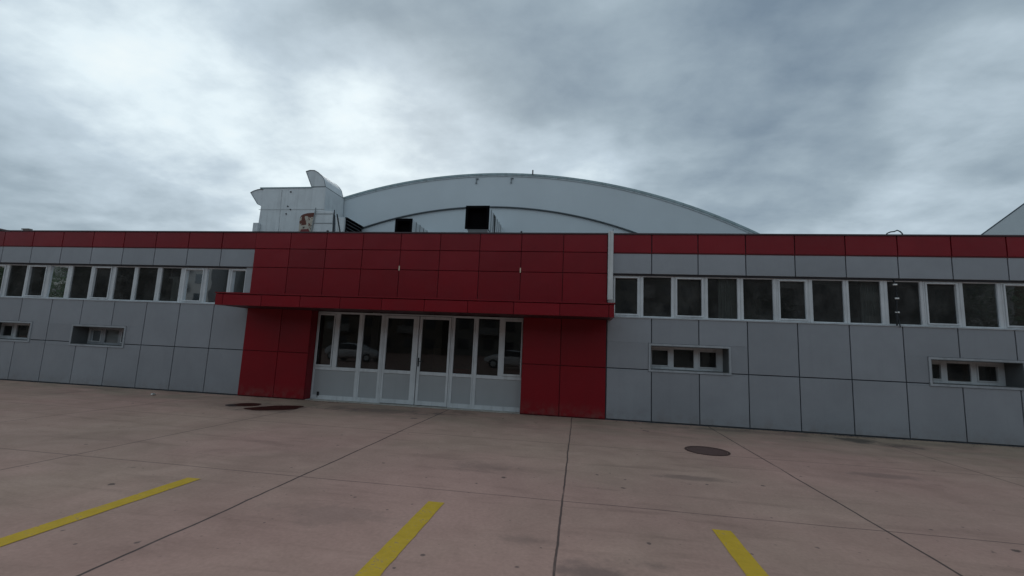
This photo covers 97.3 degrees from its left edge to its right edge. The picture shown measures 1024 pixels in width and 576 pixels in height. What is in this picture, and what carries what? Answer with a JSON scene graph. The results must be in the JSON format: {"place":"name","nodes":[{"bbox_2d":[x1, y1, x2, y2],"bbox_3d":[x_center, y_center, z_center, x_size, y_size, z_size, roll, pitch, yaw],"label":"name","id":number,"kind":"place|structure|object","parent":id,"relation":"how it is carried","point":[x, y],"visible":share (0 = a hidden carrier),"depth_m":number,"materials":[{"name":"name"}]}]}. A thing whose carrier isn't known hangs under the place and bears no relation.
{"place":"outdoors","nodes":[
{"label":"outdoors","id":0,"kind":"place"},
{"bbox_2d":[0,380,1023,575],"bbox_3d":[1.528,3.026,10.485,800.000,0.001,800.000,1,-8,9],"label":"plaza","id":1,"kind":"structure","parent":0,"point":[317,488],"depth_m":4.86,"materials":[{"name":"pink concrete"}]},
{"bbox_2d":[0,477,198,546],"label":"parking line","id":2,"kind":"object","parent":1,"relation":"on","point":[8,539],"visible":1,"depth_m":3.82,"materials":[{"name":"yellow paint"}]},
{"bbox_2d":[225,403,260,405],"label":"puddle","id":3,"kind":"object","parent":1,"relation":"on","point":[248,404],"visible":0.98,"depth_m":10.26,"materials":[{"name":"liquid"}]},
{"bbox_2d":[244,405,303,410],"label":"puddle","id":4,"kind":"object","parent":1,"relation":"on","point":[279,407],"visible":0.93,"depth_m":9.97,"materials":[{"name":"liquid"}]},
{"bbox_2d":[355,501,443,575],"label":"parking line","id":5,"kind":"object","parent":1,"relation":"on","point":[383,558],"visible":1,"depth_m":3.53,"materials":[{"name":"yellow paint"}]},
{"bbox_2d":[0,228,1023,446],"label":"entrance building","id":6,"kind":"structure","parent":1,"relation":"on","point":[801,333],"depth_m":10.79,"materials":[{"name":"grey metal"}]},
{"bbox_2d":[0,264,7,296],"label":"window","id":7,"kind":"structure","parent":6,"relation":"in","point":[3,267],"depth_m":13.59,"materials":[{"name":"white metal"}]},
{"bbox_2d":[2,264,28,297],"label":"window","id":8,"kind":"structure","parent":6,"relation":"in","point":[16,275],"depth_m":13.52,"materials":[{"name":"white metal"}]},
{"bbox_2d":[0,320,32,341],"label":"low window","id":9,"kind":"structure","parent":6,"relation":"in","point":[16,331],"depth_m":13.60,"materials":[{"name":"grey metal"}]},
{"bbox_2d":[24,265,48,297],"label":"window","id":10,"kind":"structure","parent":6,"relation":"in","point":[36,281],"depth_m":13.40,"materials":[{"name":"white metal"}]},
{"bbox_2d":[44,265,70,298],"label":"window","id":11,"kind":"structure","parent":6,"relation":"in","point":[58,275],"depth_m":13.30,"materials":[{"name":"white metal"}]},
{"bbox_2d":[65,265,93,299],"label":"window","id":12,"kind":"structure","parent":6,"relation":"in","point":[80,277],"depth_m":13.18,"materials":[{"name":"white metal"}]},
{"bbox_2d":[69,324,126,347],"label":"low window","id":13,"kind":"structure","parent":6,"relation":"in","point":[80,335],"depth_m":13.07,"materials":[{"name":"grey metal"}]},
{"bbox_2d":[89,266,114,299],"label":"window","id":14,"kind":"structure","parent":6,"relation":"in","point":[102,278],"depth_m":13.06,"materials":[{"name":"black glass"}]},
{"bbox_2d":[109,266,136,300],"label":"window","id":15,"kind":"structure","parent":6,"relation":"in","point":[123,281],"depth_m":12.96,"materials":[{"name":"black glass"}]},
{"bbox_2d":[132,267,160,301],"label":"window","id":16,"kind":"structure","parent":6,"relation":"in","point":[147,278],"depth_m":12.84,"materials":[{"name":"black glass"}]},
{"bbox_2d":[155,267,184,302],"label":"window","id":17,"kind":"structure","parent":6,"relation":"in","point":[170,281],"depth_m":12.72,"materials":[{"name":"black glass"}]},
{"bbox_2d":[180,267,205,302],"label":"window","id":18,"kind":"structure","parent":6,"relation":"in","point":[193,278],"depth_m":12.61,"materials":[{"name":"grey glass"}]},
{"bbox_2d":[201,268,230,303],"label":"window","id":19,"kind":"structure","parent":6,"relation":"in","point":[216,279],"depth_m":12.51,"materials":[{"name":"grey glass"}]},
{"bbox_2d":[228,268,246,292],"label":"window","id":20,"kind":"structure","parent":6,"relation":"in","point":[237,277],"depth_m":12.42,"materials":[{"name":"white metal"}]},
{"bbox_2d":[250,170,343,230],"bbox_3d":[-9.854,-2.776,20.428,3.802,4.805,1.730,1,-8,9],"label":"plant room","id":21,"kind":"object","parent":6,"relation":"on","point":[283,208],"visible":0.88,"depth_m":19.86,"materials":[{"name":"metal"}]},
{"bbox_2d":[299,208,340,231],"bbox_3d":[-6.535,-1.775,15.802,1.698,1.892,0.850,1,-8,9],"label":"bent duct","id":22,"kind":"object","parent":6,"relation":"on","point":[319,221],"visible":0.52,"depth_m":15.51,"materials":[{"name":"metal"}]},
{"bbox_2d":[335,217,362,231],"bbox_3d":[-7.519,-1.641,20.013,0.970,2.650,1.550,1,-8,9],"label":"louvre box","id":23,"kind":"object","parent":6,"relation":"on","point":[346,224],"visible":0.24,"depth_m":19.53,"materials":[{"name":"metal"}]},
{"bbox_2d":[379,315,419,404],"bbox_3d":[-2.886,1.832,11.602,0.920,2.233,0.057,1,-8,9],"label":"door","id":24,"kind":"structure","parent":6,"relation":"in","point":[401,337],"depth_m":11.59,"materials":[{"name":"glass"}]},
{"bbox_2d":[394,218,427,231],"bbox_3d":[-4.014,-1.414,18.785,0.700,2.180,2.970,1,-8,9],"label":"square duct","id":25,"kind":"object","parent":6,"relation":"on","point":[406,225],"visible":0.41,"depth_m":17.69,"materials":[{"name":"metal"}]},
{"bbox_2d":[414,316,451,406],"bbox_3d":[-2.003,1.849,11.438,0.836,2.233,0.117,1,-8,9],"label":"door","id":26,"kind":"structure","parent":6,"relation":"in","point":[431,389],"depth_m":11.46,"materials":[{"name":"glass"}]},
{"bbox_2d":[465,206,501,231],"bbox_3d":[-1.117,-1.603,18.379,0.960,2.698,2.970,1,-8,9],"label":"square duct","id":27,"kind":"object","parent":6,"relation":"on","point":[481,219],"visible":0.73,"depth_m":17.30,"materials":[{"name":"metal"}]},
{"bbox_2d":[607,275,639,316],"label":"window","id":28,"kind":"structure","parent":6,"relation":"in","point":[626,289],"depth_m":10.83,"materials":[{"name":"black glass"}]},
{"bbox_2d":[640,276,673,317],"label":"window","id":29,"kind":"structure","parent":6,"relation":"in","point":[656,292],"depth_m":10.73,"materials":[{"name":"black glass"}]},
{"bbox_2d":[674,277,704,318],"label":"window","id":30,"kind":"structure","parent":6,"relation":"in","point":[689,292],"depth_m":10.61,"materials":[{"name":"black glass"}]},
{"bbox_2d":[648,343,731,375],"bbox_3d":[4.085,1.656,10.520,1.800,0.645,0.478,1,-8,9],"label":"low window","id":31,"kind":"structure","parent":6,"relation":"in","point":[672,358],"depth_m":10.66,"materials":[{"name":"grey metal"}]},
{"bbox_2d":[704,277,740,320],"bbox_3d":[4.897,0.249,10.505,0.782,0.994,0.065,1,-8,9],"label":"window","id":32,"kind":"structure","parent":6,"relation":"in","point":[722,294],"depth_m":10.50,"materials":[{"name":"black glass"}]},
{"bbox_2d":[740,278,776,321],"bbox_3d":[5.668,0.267,10.387,0.772,0.994,0.065,1,-8,9],"label":"window","id":33,"kind":"structure","parent":6,"relation":"in","point":[758,301],"depth_m":10.39,"materials":[{"name":"black glass"}]},
{"bbox_2d":[776,278,809,322],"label":"window","id":34,"kind":"structure","parent":6,"relation":"in","point":[792,295],"depth_m":10.27,"materials":[{"name":"black glass"}]},
{"bbox_2d":[808,279,847,323],"bbox_3d":[7.108,0.301,10.168,0.767,0.994,0.065,1,-8,9],"label":"window","id":35,"kind":"structure","parent":6,"relation":"in","point":[827,297],"depth_m":10.17,"materials":[{"name":"white metal"}]},
{"bbox_2d":[845,280,885,324],"bbox_3d":[7.867,0.319,10.052,0.762,0.994,0.065,1,-8,9],"label":"window","id":36,"kind":"structure","parent":6,"relation":"in","point":[864,298],"depth_m":10.05,"materials":[{"name":"white metal"}]},
{"bbox_2d":[892,279,900,326],"bbox_3d":[8.401,0.320,9.857,0.090,1.077,0.107,1,-8,9],"label":"insulated cable","id":37,"kind":"object","parent":6,"relation":"attached to","point":[897,312],"visible":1,"depth_m":9.83,"materials":[{"name":"metal"}]},
{"bbox_2d":[883,280,925,325],"bbox_3d":[8.628,0.336,9.936,0.772,0.994,0.065,1,-8,9],"label":"window","id":38,"kind":"structure","parent":6,"relation":"in","point":[911,309],"depth_m":9.94,"materials":[{"name":"white metal"}]},
{"bbox_2d":[922,281,961,327],"bbox_3d":[9.353,0.352,9.815,0.692,0.994,0.087,1,-8,9],"label":"window","id":39,"kind":"structure","parent":6,"relation":"in","point":[942,308],"depth_m":9.82,"materials":[{"name":"white metal"}]},
{"bbox_2d":[927,357,1023,389],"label":"low window","id":40,"kind":"structure","parent":6,"relation":"in","point":[945,372],"depth_m":9.75,"materials":[{"name":"grey metal"}]},
{"bbox_2d":[958,282,1004,328],"bbox_3d":[10.088,0.371,9.713,0.787,0.994,0.065,1,-8,9],"label":"window","id":41,"kind":"structure","parent":6,"relation":"in","point":[980,302],"depth_m":9.71,"materials":[{"name":"white metal"}]},
{"bbox_2d":[1000,283,1023,329],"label":"window","id":42,"kind":"structure","parent":6,"relation":"in","point":[1012,294],"depth_m":9.62,"materials":[{"name":"white metal"}]},
{"bbox_2d":[684,446,730,455],"bbox_3d":[3.229,2.694,7.460,0.700,0.008,0.700,1,-8,9],"label":"manhole cover","id":43,"kind":"object","parent":1,"relation":"on","point":[704,450],"visible":1,"depth_m":7.43,"materials":[{"name":"metal"}]},
{"bbox_2d":[712,529,768,575],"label":"parking line","id":44,"kind":"object","parent":1,"relation":"on","point":[745,560],"visible":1,"depth_m":3.58,"materials":[{"name":"yellow paint"}]},
{"bbox_2d":[0,0,1023,234],"label":"sky","id":45,"kind":"structure","parent":0,"point":[761,116],"materials":[{"name":"grey"}]},
{"bbox_2d":[343,170,759,233],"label":"sports hall","id":46,"kind":"structure","parent":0,"point":[527,203],"depth_m":19.92,"materials":[{"name":"metal"}]},
{"bbox_2d":[981,203,1023,234],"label":"pitched hall","id":47,"kind":"structure","parent":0,"point":[1012,223],"depth_m":35.05,"materials":[{"name":"grey metal"}]}
]}

